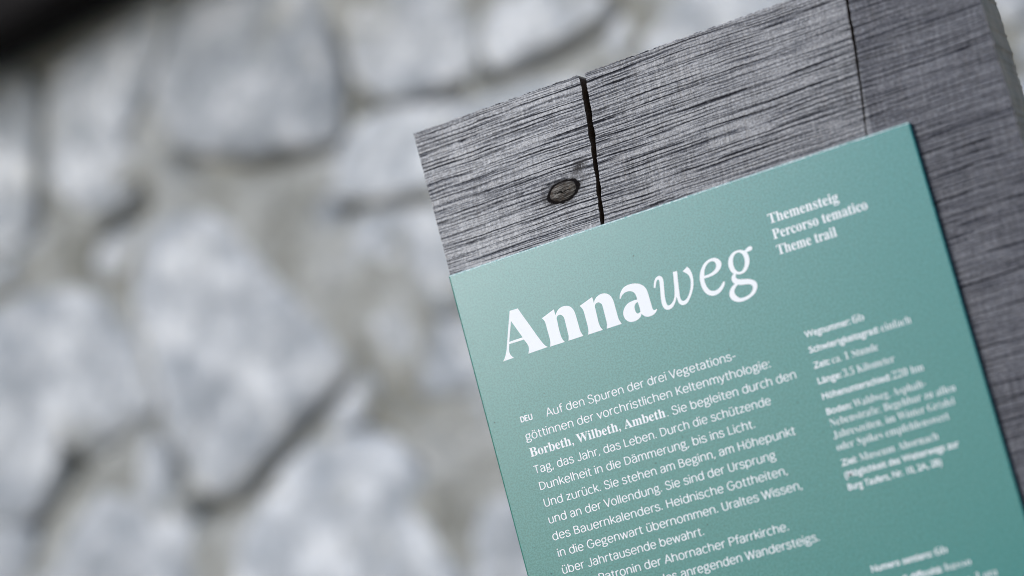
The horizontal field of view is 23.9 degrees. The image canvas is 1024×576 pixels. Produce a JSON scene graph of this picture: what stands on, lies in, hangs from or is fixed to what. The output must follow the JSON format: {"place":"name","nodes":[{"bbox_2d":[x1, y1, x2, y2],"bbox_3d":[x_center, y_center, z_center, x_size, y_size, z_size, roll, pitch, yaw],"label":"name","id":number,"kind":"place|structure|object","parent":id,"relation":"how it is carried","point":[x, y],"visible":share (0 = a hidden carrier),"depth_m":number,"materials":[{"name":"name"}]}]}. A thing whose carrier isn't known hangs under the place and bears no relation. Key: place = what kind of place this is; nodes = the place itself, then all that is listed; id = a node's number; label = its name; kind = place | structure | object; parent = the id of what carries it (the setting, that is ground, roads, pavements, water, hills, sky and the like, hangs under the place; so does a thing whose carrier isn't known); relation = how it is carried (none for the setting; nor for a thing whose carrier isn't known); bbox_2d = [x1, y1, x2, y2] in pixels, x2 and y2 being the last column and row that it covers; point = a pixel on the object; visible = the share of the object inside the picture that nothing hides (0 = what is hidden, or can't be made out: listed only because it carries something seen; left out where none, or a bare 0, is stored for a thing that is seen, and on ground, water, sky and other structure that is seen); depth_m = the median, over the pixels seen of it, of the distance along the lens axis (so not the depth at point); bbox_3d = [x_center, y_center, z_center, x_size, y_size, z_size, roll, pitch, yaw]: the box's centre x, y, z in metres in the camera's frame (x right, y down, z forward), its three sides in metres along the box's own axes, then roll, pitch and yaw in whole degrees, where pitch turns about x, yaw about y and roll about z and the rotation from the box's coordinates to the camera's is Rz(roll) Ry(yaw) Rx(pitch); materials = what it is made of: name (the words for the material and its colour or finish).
{"place":"outdoors","nodes":[
{"label":"outdoors","id":0,"kind":"place"},
{"label":"ground","id":1,"kind":"structure","parent":0,"visible":0},
{"bbox_2d":[0,0,1023,575],"bbox_3d":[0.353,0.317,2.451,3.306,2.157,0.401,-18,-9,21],"label":"stone wall","id":2,"kind":"structure","parent":1,"relation":"on","point":[232,338],"depth_m":2.52,"materials":[{"name":"stone"}]},
{"bbox_2d":[0,0,121,64],"bbox_3d":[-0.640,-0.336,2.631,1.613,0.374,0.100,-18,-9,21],"label":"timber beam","id":3,"kind":"structure","parent":2,"relation":"attached to","point":[26,25],"depth_m":2.56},
{"bbox_2d":[413,0,1023,506],"bbox_3d":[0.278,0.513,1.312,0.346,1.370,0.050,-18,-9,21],"label":"wooden board","id":4,"kind":"object","parent":1,"relation":"on","point":[757,92],"visible":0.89,"depth_m":1.36,"materials":[{"name":"grey wood"}]},
{"bbox_2d":[449,122,1023,575],"bbox_3d":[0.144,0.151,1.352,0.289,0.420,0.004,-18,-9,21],"label":"information sign","id":5,"kind":"object","parent":4,"relation":"attached to","point":[777,370],"visible":1,"depth_m":1.36,"materials":[{"name":"teal metal"}]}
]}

